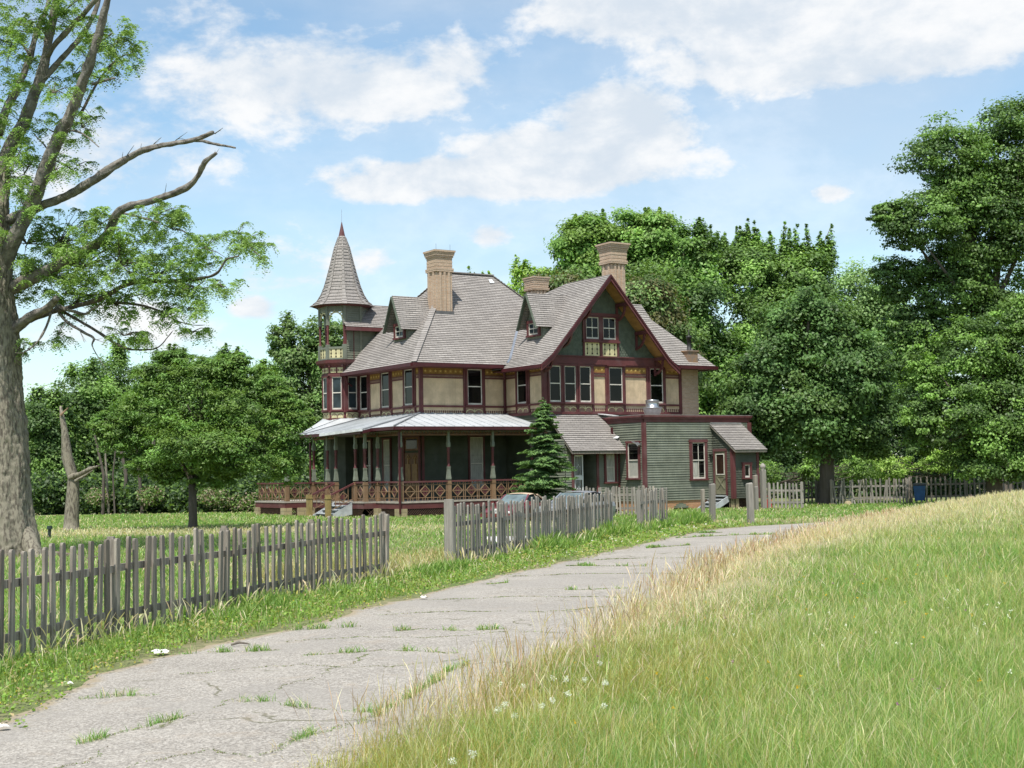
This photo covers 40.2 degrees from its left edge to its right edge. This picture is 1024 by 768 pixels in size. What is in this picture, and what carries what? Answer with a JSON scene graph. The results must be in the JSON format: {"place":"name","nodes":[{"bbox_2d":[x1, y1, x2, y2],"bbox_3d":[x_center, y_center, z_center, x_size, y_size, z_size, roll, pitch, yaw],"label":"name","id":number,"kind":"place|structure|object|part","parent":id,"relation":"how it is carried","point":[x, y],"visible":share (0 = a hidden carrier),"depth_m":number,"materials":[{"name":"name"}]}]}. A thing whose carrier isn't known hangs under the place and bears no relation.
{"place":"outdoors","nodes":[
{"label":"outdoors","id":0,"kind":"place"},
{"bbox_2d":[231,641,249,645],"bbox_3d":[-3.005,2.868,15.479,0.206,0.046,0.043,-1,-4,-7],"label":"stick","id":1,"kind":"object","parent":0,"point":[236,643],"visible":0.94,"depth_m":15.47,"materials":[{"name":"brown wood"}]},
{"bbox_2d":[0,522,833,767],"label":"road","id":2,"kind":"structure","parent":0,"point":[244,730],"depth_m":12.95,"materials":[{"name":"grey asphalt"}]},
{"bbox_2d":[55,532,769,767],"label":"crack moss","id":3,"kind":"object","parent":2,"relation":"on","point":[220,751],"visible":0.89,"depth_m":15.79,"materials":[{"name":"green plant"}]},
{"bbox_2d":[69,529,772,748],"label":"crack grass","id":4,"kind":"structure","parent":2,"relation":"on","point":[254,649],"depth_m":12.57,"materials":[{"name":"green plant"}]},
{"bbox_2d":[255,552,734,767],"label":"dry debris","id":5,"kind":"object","parent":2,"relation":"on","point":[405,723],"visible":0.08,"depth_m":9.85,"materials":[{"name":"brown plant"}]},
{"bbox_2d":[4,497,953,579],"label":"lawn grass","id":6,"kind":"structure","parent":0,"point":[130,521],"depth_m":48.87,"materials":[{"name":"green plant"}]},
{"bbox_2d":[0,472,987,767],"bbox_3d":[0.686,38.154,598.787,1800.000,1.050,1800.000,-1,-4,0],"label":"ground","id":7,"kind":"structure","parent":0,"point":[128,662],"depth_m":19.14,"materials":[{"name":"soil"}]},
{"bbox_2d":[47,526,52,538],"bbox_3d":[-14.634,4.716,44.310,0.171,0.453,0.180,-1,-4,0],"label":"standpipe","id":8,"kind":"object","parent":7,"relation":"on","point":[49,528],"visible":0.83,"depth_m":44.27,"materials":[{"name":"green metal"}]},
{"bbox_2d":[24,383,90,511],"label":"broadleaf tree","id":9,"kind":"object","parent":7,"relation":"on","point":[41,406],"visible":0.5,"depth_m":79.00,"materials":[{"name":"green plant"}]},
{"bbox_2d":[48,550,96,558],"bbox_3d":[-10.430,4.200,33.588,2.900,0.403,0.546,-4,-5,43],"label":"fallen limb","id":10,"kind":"object","parent":7,"relation":"on","point":[58,552],"visible":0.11,"depth_m":34.02,"materials":[{"name":"brown plant"}]},
{"bbox_2d":[60,406,100,530],"bbox_3d":[-15.391,3.062,50.176,1.865,4.615,0.579,-3,-4,26],"label":"dead snag","id":11,"kind":"object","parent":7,"relation":"on","point":[71,517],"visible":0.97,"depth_m":50.22,"materials":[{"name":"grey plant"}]},
{"bbox_2d":[46,357,130,458],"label":"broadleaf tree","id":12,"kind":"object","parent":7,"relation":"on","point":[86,394],"visible":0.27,"depth_m":83.14,"materials":[{"name":"green plant"}]},
{"bbox_2d":[94,434,104,514],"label":"sapling trunk","id":13,"kind":"object","parent":7,"relation":"on","point":[103,490],"visible":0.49,"depth_m":70.81,"materials":[{"name":"brown plant"}]},
{"bbox_2d":[104,446,109,513],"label":"sapling trunk","id":14,"kind":"object","parent":7,"relation":"on","point":[107,492],"visible":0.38,"depth_m":71.80,"materials":[{"name":"brown plant"}]},
{"bbox_2d":[71,338,148,445],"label":"broadleaf tree","id":15,"kind":"object","parent":7,"relation":"on","point":[120,356],"visible":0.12,"depth_m":87.51,"materials":[{"name":"green plant"}]},
{"bbox_2d":[112,451,115,512],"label":"sapling trunk","id":16,"kind":"object","parent":7,"relation":"on","point":[113,483],"visible":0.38,"depth_m":69.83,"materials":[{"name":"brown plant"}]},
{"bbox_2d":[119,437,127,511],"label":"sapling trunk","id":17,"kind":"object","parent":7,"relation":"on","point":[125,475],"visible":0.32,"depth_m":72.81,"materials":[{"name":"brown plant"}]},
{"bbox_2d":[135,449,143,513],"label":"sapling trunk","id":18,"kind":"object","parent":7,"relation":"on","point":[140,486],"visible":0.24,"depth_m":71.75,"materials":[{"name":"brown plant"}]},
{"bbox_2d":[0,0,279,557],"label":"old locust tree","id":19,"kind":"object","parent":7,"relation":"on","point":[18,529],"visible":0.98,"depth_m":34.65,"materials":[{"name":"green plant"}]},
{"bbox_2d":[152,649,168,652],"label":"litter","id":20,"kind":"object","parent":7,"relation":"on","point":[158,651],"visible":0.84,"depth_m":14.88,"materials":[{"name":"white paper"}]},
{"bbox_2d":[125,343,206,452],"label":"broadleaf tree","id":21,"kind":"object","parent":7,"relation":"on","point":[169,347],"visible":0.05,"depth_m":85.26,"materials":[{"name":"green plant"}]},
{"bbox_2d":[84,485,263,511],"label":"flowering bushes","id":22,"kind":"object","parent":7,"relation":"on","point":[207,497],"visible":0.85,"depth_m":71.21,"materials":[{"name":"green plant"}]},
{"bbox_2d":[30,435,323,514],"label":"undergrowth","id":23,"kind":"object","parent":7,"relation":"on","point":[48,492],"visible":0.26,"depth_m":72.98,"materials":[{"name":"green plant"}]},
{"bbox_2d":[0,512,389,660],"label":"picket fence","id":24,"kind":"object","parent":7,"relation":"on","point":[109,555],"visible":0.8,"depth_m":17.45,"materials":[{"name":"grey wood"}]},
{"bbox_2d":[82,347,318,529],"bbox_3d":[-10.939,1.976,49.020,8.321,6.677,4.546,-1,-4,0],"label":"broadleaf tree","id":25,"kind":"object","parent":7,"relation":"on","point":[210,452],"visible":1,"depth_m":48.84,"materials":[{"name":"green plant"}]},
{"bbox_2d":[195,343,249,431],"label":"broadleaf tree","id":26,"kind":"object","parent":7,"relation":"on","point":[224,350],"visible":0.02,"depth_m":90.12,"materials":[{"name":"green plant"}]},
{"bbox_2d":[229,358,282,449],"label":"broadleaf tree","id":27,"kind":"object","parent":7,"relation":"on","point":[265,362],"visible":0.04,"depth_m":85.79,"materials":[{"name":"green plant"}]},
{"bbox_2d":[0,555,534,705],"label":"lawn grass","id":28,"kind":"structure","parent":7,"relation":"on","point":[256,624],"depth_m":18.77,"materials":[{"name":"green plant"}]},
{"bbox_2d":[265,310,342,477],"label":"broadleaf tree","id":29,"kind":"object","parent":7,"relation":"on","point":[294,362],"visible":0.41,"depth_m":83.23,"materials":[{"name":"green plant"}]},
{"bbox_2d":[243,544,461,584],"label":"dry gap grass","id":30,"kind":"structure","parent":7,"relation":"on","point":[398,560],"depth_m":25.63,"materials":[{"name":"plant"}]},
{"bbox_2d":[0,509,712,682],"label":"grass strip","id":31,"kind":"object","parent":7,"relation":"on","point":[609,528],"visible":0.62,"depth_m":22.14,"materials":[{"name":"green plant"}]},
{"bbox_2d":[0,520,751,727],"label":"verge weeds","id":32,"kind":"object","parent":7,"relation":"on","point":[623,540],"visible":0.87,"depth_m":18.68,"materials":[{"name":"green plant"}]},
{"bbox_2d":[480,493,541,519],"bbox_3d":[0.226,4.536,51.207,1.632,1.118,3.799,-3,-4,26],"label":"parked convertible","id":33,"kind":"object","parent":7,"relation":"on","point":[518,497],"visible":0.31,"depth_m":50.87,"materials":[{"name":"paint"}]},
{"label":"side window","id":34,"kind":"part","parent":33,"relation":"part of","materials":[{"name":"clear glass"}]},
{"bbox_2d":[255,209,767,517],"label":"victorian house","id":35,"kind":"structure","parent":7,"relation":"on","point":[441,385],"depth_m":63.42,"materials":[{"name":"paint"}]},
{"bbox_2d":[358,375,368,411],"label":"window","id":36,"kind":"structure","parent":35,"relation":"in","point":[363,379],"depth_m":66.68,"materials":[{"name":"red paint"}]},
{"bbox_2d":[362,439,372,489],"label":"window","id":37,"kind":"structure","parent":35,"relation":"in","point":[369,449],"depth_m":66.03,"materials":[{"name":"grey glass"}]},
{"bbox_2d":[379,371,390,409],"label":"window","id":38,"kind":"structure","parent":35,"relation":"in","point":[385,398],"depth_m":64.85,"materials":[{"name":"red paint"}]},
{"bbox_2d":[381,438,391,492],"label":"window","id":39,"kind":"structure","parent":35,"relation":"in","point":[386,442],"depth_m":64.57,"materials":[{"name":"grey glass"}]},
{"bbox_2d":[402,368,413,406],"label":"window","id":40,"kind":"structure","parent":35,"relation":"in","point":[408,374],"depth_m":62.98,"materials":[{"name":"red paint"}]},
{"bbox_2d":[402,435,421,499],"bbox_3d":[-4.479,3.715,62.575,0.090,2.900,1.580,1,-4,-33],"label":"front door","id":41,"kind":"structure","parent":35,"relation":"in","point":[411,461],"depth_m":62.56,"materials":[{"name":"brown wood"}]},
{"bbox_2d":[465,368,484,405],"bbox_3d":[-1.690,0.130,63.562,1.000,1.775,0.140,1,-4,-33],"label":"window","id":42,"kind":"structure","parent":35,"relation":"in","point":[474,378],"depth_m":63.60,"materials":[{"name":"red paint"}]},
{"bbox_2d":[467,435,485,491],"bbox_3d":[-1.594,3.604,63.370,0.920,2.575,0.140,1,-4,-33],"label":"window","id":43,"kind":"structure","parent":35,"relation":"in","point":[476,443],"depth_m":63.41,"materials":[{"name":"red paint"}]},
{"bbox_2d":[515,370,527,405],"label":"window","id":44,"kind":"structure","parent":35,"relation":"in","point":[521,377],"depth_m":63.30,"materials":[{"name":"red paint"}]},
{"bbox_2d":[547,363,563,403],"bbox_3d":[1.917,-0.021,62.151,0.840,1.775,0.140,1,-4,-33],"label":"window","id":45,"kind":"structure","parent":35,"relation":"in","point":[555,374],"depth_m":62.20,"materials":[{"name":"red paint"}]},
{"bbox_2d":[562,364,578,403],"bbox_3d":[2.602,-0.006,62.597,0.850,1.775,0.140,1,-4,-33],"label":"window","id":46,"kind":"structure","parent":35,"relation":"in","point":[570,373],"depth_m":62.63,"materials":[{"name":"red paint"}]},
{"bbox_2d":[578,364,593,403],"bbox_3d":[3.306,0.009,63.051,0.850,1.775,0.140,1,-4,-33],"label":"window","id":47,"kind":"structure","parent":35,"relation":"in","point":[585,372],"depth_m":63.09,"materials":[{"name":"red paint"}]},
{"bbox_2d":[585,316,600,339],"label":"window","id":48,"kind":"structure","parent":35,"relation":"in","point":[592,323],"depth_m":63.49,"materials":[{"name":"red paint"}]},
{"bbox_2d":[602,316,617,340],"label":"window","id":49,"kind":"structure","parent":35,"relation":"in","point":[609,324],"depth_m":64.00,"materials":[{"name":"red paint"}]},
{"bbox_2d":[603,454,617,483],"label":"window","id":50,"kind":"structure","parent":35,"relation":"in","point":[610,473],"depth_m":61.94,"materials":[{"name":"grey glass"}]},
{"bbox_2d":[607,366,625,403],"bbox_3d":[4.750,0.040,63.986,0.990,1.775,0.140,1,-4,-33],"label":"window","id":51,"kind":"structure","parent":35,"relation":"in","point":[615,374],"depth_m":64.02,"materials":[{"name":"red paint"}]},
{"bbox_2d":[625,441,641,479],"bbox_3d":[5.311,3.344,61.375,0.140,1.700,1.000,1,-4,-33],"label":"window","id":52,"kind":"structure","parent":35,"relation":"in","point":[633,465],"depth_m":61.41,"materials":[{"name":"red paint"}]},
{"bbox_2d":[648,367,665,404],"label":"window","id":53,"kind":"structure","parent":35,"relation":"in","point":[656,383],"depth_m":65.33,"materials":[{"name":"red paint"}]},
{"bbox_2d":[688,439,708,480],"bbox_3d":[8.325,3.385,62.420,1.060,1.820,0.140,1,-4,-33],"label":"window","id":54,"kind":"structure","parent":35,"relation":"in","point":[698,451],"depth_m":62.44,"materials":[{"name":"red paint"}]},
{"bbox_2d":[715,451,725,493],"bbox_3d":[9.309,3.958,62.422,0.150,1.900,0.700,1,-4,-33],"label":"side door","id":55,"kind":"structure","parent":35,"relation":"in","point":[720,481],"depth_m":62.43,"materials":[{"name":"green paint"}]},
{"bbox_2d":[741,462,752,478],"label":"window","id":56,"kind":"structure","parent":35,"relation":"in","point":[746,466],"depth_m":62.14,"materials":[{"name":"red paint"}]},
{"bbox_2d":[467,254,556,295],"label":"broadleaf tree","id":57,"kind":"object","parent":7,"relation":"on","point":[517,272],"visible":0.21,"depth_m":104.38,"materials":[{"name":"green plant"}]},
{"bbox_2d":[444,491,612,561],"bbox_3d":[0.780,3.271,32.746,0.259,1.459,12.403,-2,-4,19],"label":"picket fence","id":58,"kind":"object","parent":7,"relation":"on","point":[586,509],"visible":0.82,"depth_m":30.50,"materials":[{"name":"grey wood"}]},
{"bbox_2d":[448,660,608,764],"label":"dandelion clocks","id":59,"kind":"object","parent":7,"relation":"on","point":[550,699],"visible":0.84,"depth_m":9.78,"materials":[{"name":"white plant"}]},
{"bbox_2d":[507,397,578,500],"bbox_3d":[1.210,3.003,56.098,3.369,4.963,3.821,1,-4,-31],"label":"spruce","id":60,"kind":"object","parent":7,"relation":"on","point":[547,465],"visible":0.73,"depth_m":55.81,"materials":[{"name":"green plant"}]},
{"bbox_2d":[535,491,616,520],"bbox_3d":[2.280,4.412,50.121,1.683,1.177,4.029,-3,-4,30],"label":"parked saloon","id":61,"kind":"object","parent":7,"relation":"on","point":[574,493],"visible":0.16,"depth_m":50.07,"materials":[{"name":"grey paint"}]},
{"bbox_2d":[284,506,911,753],"bbox_3d":[5.470,3.240,28.048,3.078,0.537,39.876,-2,-4,20],"label":"edge straw","id":62,"kind":"object","parent":7,"relation":"on","point":[687,578],"visible":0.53,"depth_m":12.67,"materials":[{"name":"beige plant"}]},
{"bbox_2d":[541,205,688,296],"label":"broadleaf tree","id":63,"kind":"object","parent":7,"relation":"on","point":[648,233],"visible":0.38,"depth_m":95.86,"materials":[{"name":"green plant"}]},
{"bbox_2d":[519,259,717,393],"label":"broadleaf tree","id":64,"kind":"object","parent":7,"relation":"on","point":[653,298],"visible":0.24,"depth_m":84.70,"materials":[{"name":"green plant"}]},
{"bbox_2d":[585,485,653,514],"bbox_3d":[4.307,4.698,55.779,2.854,1.308,0.214,-2,-4,15],"label":"picket fence","id":65,"kind":"object","parent":7,"relation":"on","point":[619,494],"visible":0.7,"depth_m":55.66,"materials":[{"name":"grey wood"}]},
{"bbox_2d":[636,487,667,525],"bbox_3d":[4.173,3.777,41.429,0.242,1.391,2.701,-2,-4,22],"label":"picket fence","id":66,"kind":"object","parent":7,"relation":"on","point":[653,501],"visible":0.78,"depth_m":41.17,"materials":[{"name":"grey wood"}]},
{"bbox_2d":[292,600,1023,767],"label":"meadow grass","id":67,"kind":"structure","parent":7,"relation":"on","point":[863,716],"depth_m":9.44,"materials":[{"name":"green plant"}]},
{"bbox_2d":[700,489,704,513],"bbox_3d":[7.637,4.749,56.006,0.130,1.115,0.130,0,-4,-17],"label":"wooden post","id":68,"kind":"object","parent":7,"relation":"on","point":[702,492],"visible":0.82,"depth_m":55.96,"materials":[{"name":"grey wood"}]},
{"bbox_2d":[709,483,715,521],"bbox_3d":[6.786,4.077,47.435,0.170,1.435,0.170,1,-4,-17],"label":"wooden post","id":69,"kind":"object","parent":7,"relation":"on","point":[712,499],"visible":0.82,"depth_m":47.37,"materials":[{"name":"grey wood"}]},
{"bbox_2d":[666,217,761,414],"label":"broadleaf tree","id":70,"kind":"object","parent":7,"relation":"on","point":[695,270],"visible":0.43,"depth_m":91.82,"materials":[{"name":"green plant"}]},
{"bbox_2d":[746,482,754,523],"bbox_3d":[7.814,3.957,45.932,0.180,1.455,0.180,-1,-3,-17],"label":"wooden post","id":71,"kind":"object","parent":7,"relation":"on","point":[750,501],"visible":0.82,"depth_m":45.86,"materials":[{"name":"grey wood"}]},
{"bbox_2d":[753,475,757,494],"bbox_3d":[10.507,4.714,60.363,0.160,1.615,0.160,0,-4,-17],"label":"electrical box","id":72,"kind":"object","parent":7,"relation":"on","point":[755,480],"visible":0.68,"depth_m":60.33,"materials":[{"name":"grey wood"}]},
{"bbox_2d":[754,486,758,510],"bbox_3d":[10.088,4.790,57.804,0.140,1.165,0.140,0,-4,-17],"label":"wooden post","id":73,"kind":"object","parent":7,"relation":"on","point":[756,501],"visible":0.82,"depth_m":57.75,"materials":[{"name":"grey wood"}]},
{"bbox_2d":[760,463,766,509],"bbox_3d":[10.832,4.463,60.328,0.264,2.100,0.257,0,-4,-17],"label":"wooden post","id":74,"kind":"object","parent":7,"relation":"on","point":[763,491],"visible":0.96,"depth_m":60.25,"materials":[{"name":"grey wood"}]},
{"bbox_2d":[526,511,1023,671],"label":"meadow grass","id":75,"kind":"structure","parent":7,"relation":"on","point":[776,586],"depth_m":17.49,"materials":[{"name":"green plant"}]},
{"bbox_2d":[709,218,848,492],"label":"broadleaf tree","id":76,"kind":"object","parent":7,"relation":"on","point":[754,261],"visible":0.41,"depth_m":95.31,"materials":[{"name":"green plant"}]},
{"bbox_2d":[759,433,803,485],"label":"broadleaf tree","id":77,"kind":"object","parent":7,"relation":"on","point":[786,461],"visible":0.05,"depth_m":86.11,"materials":[{"name":"green plant"}]},
{"bbox_2d":[767,482,803,508],"bbox_3d":[11.792,4.857,60.325,1.532,1.280,0.185,-2,-4,8],"label":"picket fence","id":78,"kind":"object","parent":7,"relation":"on","point":[769,489],"visible":0.85,"depth_m":60.26,"materials":[{"name":"grey wood"}]},
{"bbox_2d":[574,525,1021,723],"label":"meadow flowers","id":79,"kind":"object","parent":7,"relation":"on","point":[707,678],"visible":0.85,"depth_m":10.82,"materials":[{"name":"white plant"}]},
{"bbox_2d":[704,285,906,504],"bbox_3d":[13.889,0.646,65.910,9.248,10.494,5.817,-1,-4,0],"label":"broadleaf tree","id":80,"kind":"object","parent":7,"relation":"on","point":[828,379],"visible":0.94,"depth_m":64.72,"materials":[{"name":"green plant"}]},
{"bbox_2d":[788,480,841,502],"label":"picket fence","id":81,"kind":"object","parent":7,"relation":"on","point":[816,488],"visible":0.5,"depth_m":68.51,"materials":[{"name":"grey wood"}]},
{"bbox_2d":[759,455,886,488],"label":"bush","id":82,"kind":"object","parent":7,"relation":"on","point":[808,469],"visible":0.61,"depth_m":72.53,"materials":[{"name":"green plant"}]},
{"bbox_2d":[784,432,862,489],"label":"broadleaf tree","id":83,"kind":"object","parent":7,"relation":"on","point":[801,460],"visible":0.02,"depth_m":88.34,"materials":[{"name":"green plant"}]},
{"bbox_2d":[680,583,1012,673],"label":"clover flowers","id":84,"kind":"object","parent":7,"relation":"on","point":[910,643],"visible":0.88,"depth_m":12.30,"materials":[{"name":"white plant"}]},
{"bbox_2d":[830,478,908,503],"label":"picket fence","id":85,"kind":"object","parent":7,"relation":"on","point":[842,487],"visible":0.91,"depth_m":65.04,"materials":[{"name":"grey wood"}]},
{"bbox_2d":[829,257,919,389],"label":"broadleaf tree","id":86,"kind":"object","parent":7,"relation":"on","point":[875,308],"visible":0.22,"depth_m":106.85,"materials":[{"name":"green plant"}]},
{"bbox_2d":[834,382,933,493],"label":"broadleaf tree","id":87,"kind":"object","parent":7,"relation":"on","point":[894,442],"visible":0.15,"depth_m":82.65,"materials":[{"name":"green plant"}]},
{"bbox_2d":[760,447,1020,497],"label":"undergrowth","id":88,"kind":"object","parent":7,"relation":"on","point":[788,469],"visible":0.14,"depth_m":81.30,"materials":[{"name":"green plant"}]},
{"bbox_2d":[913,483,925,500],"bbox_3d":[18.430,4.894,63.294,0.580,0.830,0.610,-2,-4,17],"label":"wheeled bin","id":89,"kind":"object","parent":7,"relation":"on","point":[919,491],"visible":1,"depth_m":63.06,"materials":[{"name":"blue plastic"}]},
{"bbox_2d":[875,330,965,491],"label":"broadleaf tree","id":90,"kind":"object","parent":7,"relation":"on","point":[909,378],"visible":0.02,"depth_m":91.02,"materials":[{"name":"green plant"}]},
{"bbox_2d":[868,449,975,497],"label":"bush","id":91,"kind":"object","parent":7,"relation":"on","point":[923,464],"visible":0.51,"depth_m":69.48,"materials":[{"name":"green plant"}]},
{"bbox_2d":[897,400,978,493],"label":"broadleaf tree","id":92,"kind":"object","parent":7,"relation":"on","point":[952,435],"visible":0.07,"depth_m":84.32,"materials":[{"name":"green plant"}]},
{"bbox_2d":[860,91,1023,491],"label":"broadleaf tree","id":93,"kind":"object","parent":7,"relation":"on","point":[991,192],"visible":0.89,"depth_m":73.04,"materials":[{"name":"green plant"}]},
{"bbox_2d":[890,291,1023,494],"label":"broadleaf tree","id":94,"kind":"object","parent":7,"relation":"on","point":[991,388],"visible":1,"depth_m":61.16,"materials":[{"name":"green plant"}]},
{"bbox_2d":[908,476,1023,502],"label":"picket fence","id":95,"kind":"object","parent":7,"relation":"on","point":[911,496],"visible":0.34,"depth_m":65.61,"materials":[{"name":"grey wood"}]},
{"bbox_2d":[0,0,1023,458],"label":"sky","id":96,"kind":"structure","parent":0,"point":[470,128],"materials":[{"name":"blue"}]},
{"bbox_2d":[751,489,1023,550],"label":"meadow grass","id":97,"kind":"structure","parent":0,"point":[1012,501],"depth_m":31.91,"materials":[{"name":"plant"}]}
]}

